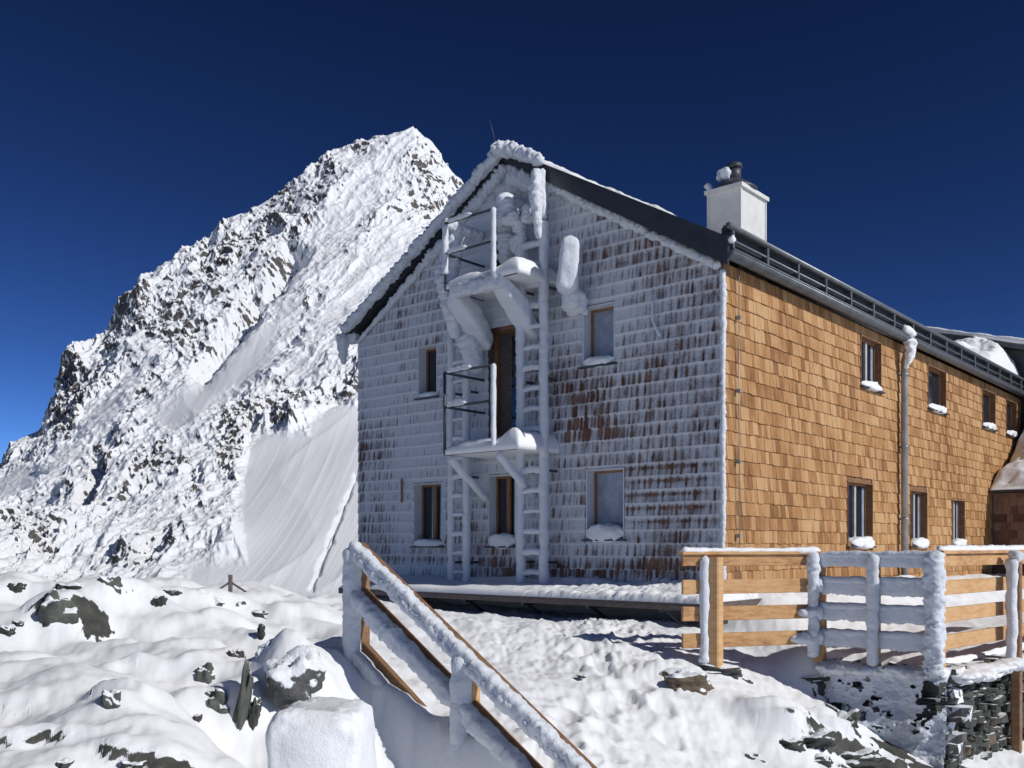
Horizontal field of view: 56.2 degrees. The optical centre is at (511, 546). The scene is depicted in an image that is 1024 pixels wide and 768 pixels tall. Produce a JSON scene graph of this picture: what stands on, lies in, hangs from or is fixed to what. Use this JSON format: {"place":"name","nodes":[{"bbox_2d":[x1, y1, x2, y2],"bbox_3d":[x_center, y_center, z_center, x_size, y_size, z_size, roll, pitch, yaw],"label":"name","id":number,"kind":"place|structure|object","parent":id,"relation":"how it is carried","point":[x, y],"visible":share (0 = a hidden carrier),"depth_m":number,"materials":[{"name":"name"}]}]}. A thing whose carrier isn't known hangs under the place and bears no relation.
{"place":"outdoors","nodes":[
{"label":"outdoors","id":0,"kind":"place"},
{"bbox_2d":[0,126,463,596],"bbox_3d":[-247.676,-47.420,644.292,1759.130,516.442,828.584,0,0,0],"label":"mountain","id":1,"kind":"structure","parent":0,"point":[199,424],"depth_m":463.09,"materials":[{"name":"white snow"}]},
{"bbox_2d":[0,571,1023,767],"bbox_3d":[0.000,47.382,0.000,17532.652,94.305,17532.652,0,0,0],"label":"snow ground","id":2,"kind":"structure","parent":0,"point":[622,704],"depth_m":8.41,"materials":[{"name":"white snow"}]},
{"bbox_2d":[0,625,15,635],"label":"rock","id":3,"kind":"object","parent":2,"relation":"on","point":[8,630],"visible":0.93,"depth_m":7.75,"materials":[{"name":"grey stone"}]},
{"bbox_2d":[8,582,26,592],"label":"rock","id":4,"kind":"object","parent":2,"relation":"on","point":[19,587],"visible":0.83,"depth_m":8.74,"materials":[{"name":"grey stone"}]},
{"bbox_2d":[12,619,23,626],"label":"rock","id":5,"kind":"object","parent":2,"relation":"on","point":[18,623],"visible":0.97,"depth_m":7.93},
{"bbox_2d":[35,588,78,624],"bbox_3d":[-3.891,0.599,8.181,0.400,0.450,0.382,34,17,0],"label":"rock","id":6,"kind":"object","parent":2,"relation":"on","point":[54,607],"visible":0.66,"depth_m":8.05,"materials":[{"name":"grey stone"}]},
{"bbox_2d":[56,757,74,767],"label":"rock","id":7,"kind":"object","parent":2,"relation":"on","point":[65,763],"visible":1,"depth_m":4.51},
{"bbox_2d":[55,582,88,589],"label":"rock","id":8,"kind":"object","parent":2,"relation":"on","point":[71,586],"visible":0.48,"depth_m":8.77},
{"bbox_2d":[100,688,120,708],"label":"rock","id":9,"kind":"object","parent":2,"relation":"on","point":[111,699],"visible":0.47,"depth_m":5.29,"materials":[{"name":"grey stone"}]},
{"bbox_2d":[100,572,122,593],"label":"rock","id":10,"kind":"object","parent":2,"relation":"on","point":[113,580],"visible":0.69,"depth_m":8.96,"materials":[{"name":"grey stone"}]},
{"bbox_2d":[117,760,146,767],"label":"rock","id":11,"kind":"object","parent":2,"relation":"on","point":[126,764],"visible":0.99,"depth_m":4.64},
{"bbox_2d":[152,595,167,606],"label":"rock","id":12,"kind":"object","parent":2,"relation":"on","point":[160,601],"visible":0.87,"depth_m":9.08,"materials":[{"name":"grey stone"}]},
{"bbox_2d":[163,589,182,594],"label":"rock","id":13,"kind":"object","parent":2,"relation":"on","point":[173,591],"visible":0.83,"depth_m":9.49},
{"bbox_2d":[193,714,202,721],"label":"rock","id":14,"kind":"object","parent":2,"relation":"on","point":[197,717],"visible":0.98,"depth_m":6.33,"materials":[{"name":"grey stone"}]},
{"bbox_2d":[195,660,214,683],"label":"rock","id":15,"kind":"object","parent":2,"relation":"on","point":[205,674],"visible":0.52,"depth_m":6.94,"materials":[{"name":"grey stone"}]},
{"bbox_2d":[196,589,225,606],"bbox_3d":[-3.091,0.572,9.847,0.420,0.187,0.280,23,0,0],"label":"rock","id":16,"kind":"object","parent":2,"relation":"on","point":[219,600],"visible":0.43,"depth_m":9.77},
{"bbox_2d":[205,688,229,713],"bbox_3d":[-1.989,1.085,6.563,0.165,0.271,0.178,-40,0,0],"label":"rock","id":17,"kind":"object","parent":2,"relation":"on","point":[218,697],"visible":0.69,"depth_m":6.51,"materials":[{"name":"grey stone"}]},
{"bbox_2d":[220,575,245,592],"bbox_3d":[-3.115,0.496,10.600,0.351,0.360,0.040,0,0,0],"label":"marker post","id":18,"kind":"object","parent":2,"relation":"on","point":[230,583],"visible":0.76,"depth_m":10.58,"materials":[{"name":"grey wood"}]},
{"bbox_2d":[228,648,244,657],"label":"rock","id":19,"kind":"object","parent":2,"relation":"on","point":[238,653],"visible":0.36,"depth_m":7.41,"materials":[{"name":"grey stone"}]},
{"bbox_2d":[232,655,253,730],"bbox_3d":[-1.849,1.268,6.504,0.106,1.066,0.157,7,0,0],"label":"rock","id":20,"kind":"object","parent":2,"relation":"on","point":[240,715],"visible":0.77,"depth_m":6.46,"materials":[{"name":"grey stone"}]},
{"bbox_2d":[248,697,261,730],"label":"rock","id":21,"kind":"object","parent":2,"relation":"on","point":[254,709],"visible":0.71,"depth_m":6.50,"materials":[{"name":"grey stone"}]},
{"bbox_2d":[251,610,267,618],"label":"rock","id":22,"kind":"object","parent":2,"relation":"on","point":[258,613],"visible":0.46,"depth_m":9.96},
{"bbox_2d":[257,623,264,639],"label":"rock","id":23,"kind":"object","parent":2,"relation":"on","point":[261,630],"visible":1,"depth_m":8.49,"materials":[{"name":"grey stone"}]},
{"bbox_2d":[255,638,273,657],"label":"rock","id":24,"kind":"object","parent":2,"relation":"on","point":[261,649],"visible":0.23,"depth_m":7.10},
{"bbox_2d":[264,645,326,709],"bbox_3d":[-1.526,0.974,6.750,0.462,0.504,0.428,0,11,0],"label":"rock","id":25,"kind":"object","parent":2,"relation":"on","point":[295,674],"visible":0.75,"depth_m":6.63,"materials":[{"name":"grey stone"}]},
{"bbox_2d":[265,697,376,767],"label":"snow block","id":26,"kind":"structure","parent":2,"relation":"on","point":[325,732],"depth_m":5.14,"materials":[{"name":"white snow"}]},
{"bbox_2d":[342,541,596,767],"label":"stair handrail","id":27,"kind":"object","parent":2,"relation":"on","point":[456,690],"visible":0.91,"depth_m":6.71,"materials":[{"name":"white"}]},
{"bbox_2d":[338,575,914,623],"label":"wooden deck","id":28,"kind":"structure","parent":2,"relation":"on","point":[659,598],"depth_m":14.24,"materials":[{"name":"grey wood"}]},
{"bbox_2d":[335,119,1023,583],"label":"mountain hut","id":29,"kind":"object","parent":2,"relation":"on","point":[563,371],"visible":0.92,"depth_m":15.39,"materials":[{"name":"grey wood"}]},
{"bbox_2d":[414,344,438,400],"bbox_3d":[-1.462,-3.126,17.296,0.585,0.963,0.344,0,0,41],"label":"window","id":30,"kind":"structure","parent":29,"relation":"in","point":[427,355],"depth_m":17.43,"materials":[{"name":"brown wood"}]},
{"bbox_2d":[410,482,444,547],"bbox_3d":[-1.453,-0.545,17.294,0.826,1.176,0.337,0,0,41],"label":"window","id":31,"kind":"structure","parent":29,"relation":"in","point":[427,497],"depth_m":17.46,"materials":[{"name":"brown wood"}]},
{"bbox_2d":[484,474,515,548],"bbox_3d":[-0.120,-0.567,16.128,0.710,1.268,0.358,0,0,41],"label":"window","id":32,"kind":"structure","parent":29,"relation":"in","point":[501,488],"depth_m":16.27,"materials":[{"name":"brown wood"}]},
{"bbox_2d":[495,329,515,434],"bbox_3d":[-0.025,-2.750,16.223,0.610,1.833,0.130,0,0,41],"label":"door","id":33,"kind":"structure","parent":29,"relation":"in","point":[505,343],"depth_m":16.32,"materials":[{"name":"brown wood"}]},
{"bbox_2d":[578,301,616,368],"bbox_3d":[1.380,-3.236,14.820,0.693,0.976,0.377,0,0,41],"label":"window","id":34,"kind":"structure","parent":29,"relation":"in","point":[598,327],"depth_m":14.96,"materials":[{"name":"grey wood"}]},
{"bbox_2d":[582,467,625,542],"bbox_3d":[1.472,-0.607,14.745,0.798,1.163,0.370,0,0,41],"label":"window","id":35,"kind":"structure","parent":29,"relation":"in","point":[605,493],"depth_m":14.86,"materials":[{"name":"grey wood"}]},
{"bbox_2d":[846,480,876,548],"bbox_3d":[6.218,-0.542,17.159,0.326,1.203,1.286,0,0,41],"label":"window","id":36,"kind":"structure","parent":29,"relation":"in","point":[859,500],"depth_m":17.39,"materials":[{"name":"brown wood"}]},
{"bbox_2d":[860,334,884,393],"bbox_3d":[6.547,-3.317,17.574,0.282,0.959,1.091,0,0,41],"label":"window","id":37,"kind":"structure","parent":29,"relation":"in","point":[870,349],"depth_m":17.79,"materials":[{"name":"brown wood"}]},
{"bbox_2d":[909,490,930,548],"bbox_3d":[8.277,-0.536,19.548,0.319,1.185,1.124,0,0,41],"label":"window","id":38,"kind":"structure","parent":29,"relation":"in","point":[918,515],"depth_m":19.85,"materials":[{"name":"brown wood"}]},
{"bbox_2d":[927,364,949,414],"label":"window","id":39,"kind":"structure","parent":29,"relation":"in","point":[936,384],"depth_m":20.69,"materials":[{"name":"brown wood"}]},
{"bbox_2d":[951,498,966,545],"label":"window","id":40,"kind":"structure","parent":29,"relation":"in","point":[958,507],"depth_m":21.88,"materials":[{"name":"brown wood"}]},
{"bbox_2d":[982,388,997,431],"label":"window","id":41,"kind":"structure","parent":29,"relation":"in","point":[988,397],"depth_m":23.78,"materials":[{"name":"brown wood"}]},
{"bbox_2d":[1006,399,1018,438],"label":"window","id":42,"kind":"structure","parent":29,"relation":"in","point":[1011,407],"depth_m":25.42,"materials":[{"name":"brown wood"}]},
{"bbox_2d":[659,667,713,694],"bbox_3d":[1.735,1.359,9.450,0.556,0.310,0.473,0,0,-19],"label":"rock","id":43,"kind":"object","parent":2,"relation":"on","point":[676,679],"visible":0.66,"depth_m":9.29,"materials":[{"name":"brown stone"}]},
{"bbox_2d":[696,662,742,676],"bbox_3d":[2.209,1.334,10.412,0.579,0.154,0.401,3,0,0],"label":"rock","id":44,"kind":"object","parent":2,"relation":"on","point":[731,670],"visible":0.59,"depth_m":10.26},
{"bbox_2d":[779,737,805,752],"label":"rock","id":45,"kind":"object","parent":2,"relation":"on","point":[795,743],"visible":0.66,"depth_m":8.62,"materials":[{"name":"grey stone"}]},
{"bbox_2d":[800,727,838,749],"bbox_3d":[2.756,1.797,8.837,0.483,0.194,0.396,-17,0,0],"label":"rock","id":46,"kind":"object","parent":2,"relation":"on","point":[822,738],"visible":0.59,"depth_m":8.70,"materials":[{"name":"grey stone"}]},
{"bbox_2d":[802,674,841,683],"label":"rock","id":47,"kind":"object","parent":2,"relation":"on","point":[817,678],"visible":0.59,"depth_m":10.66,"materials":[{"name":"grey stone"}]},
{"bbox_2d":[814,753,833,767],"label":"rock","id":48,"kind":"object","parent":2,"relation":"on","point":[824,760],"visible":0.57,"depth_m":8.58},
{"bbox_2d":[837,708,860,727],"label":"rock","id":49,"kind":"object","parent":2,"relation":"on","point":[853,716],"visible":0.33,"depth_m":9.97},
{"bbox_2d":[678,545,1023,752],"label":"timber fence","id":50,"kind":"object","parent":2,"relation":"on","point":[933,586],"visible":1,"depth_m":10.45,"materials":[{"name":"brown wood"}]},
{"bbox_2d":[841,747,886,767],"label":"rock","id":51,"kind":"object","parent":2,"relation":"on","point":[866,757],"visible":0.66,"depth_m":8.83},
{"bbox_2d":[815,649,1023,767],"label":"dry stone wall","id":52,"kind":"structure","parent":2,"relation":"on","point":[954,715],"depth_m":10.24,"materials":[{"name":"grey"}]},
{"bbox_2d":[879,326,1023,432],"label":"hut wing","id":53,"kind":"structure","parent":2,"relation":"on","point":[1012,347],"depth_m":26.35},
{"bbox_2d":[990,429,1023,575],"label":"lean to","id":54,"kind":"object","parent":2,"relation":"on","point":[1007,489],"visible":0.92,"depth_m":23.43,"materials":[{"name":"brown wood"}]},
{"bbox_2d":[0,0,1023,462],"label":"sky","id":55,"kind":"structure","parent":0,"point":[883,139],"materials":[{"name":"blue"}]}
]}

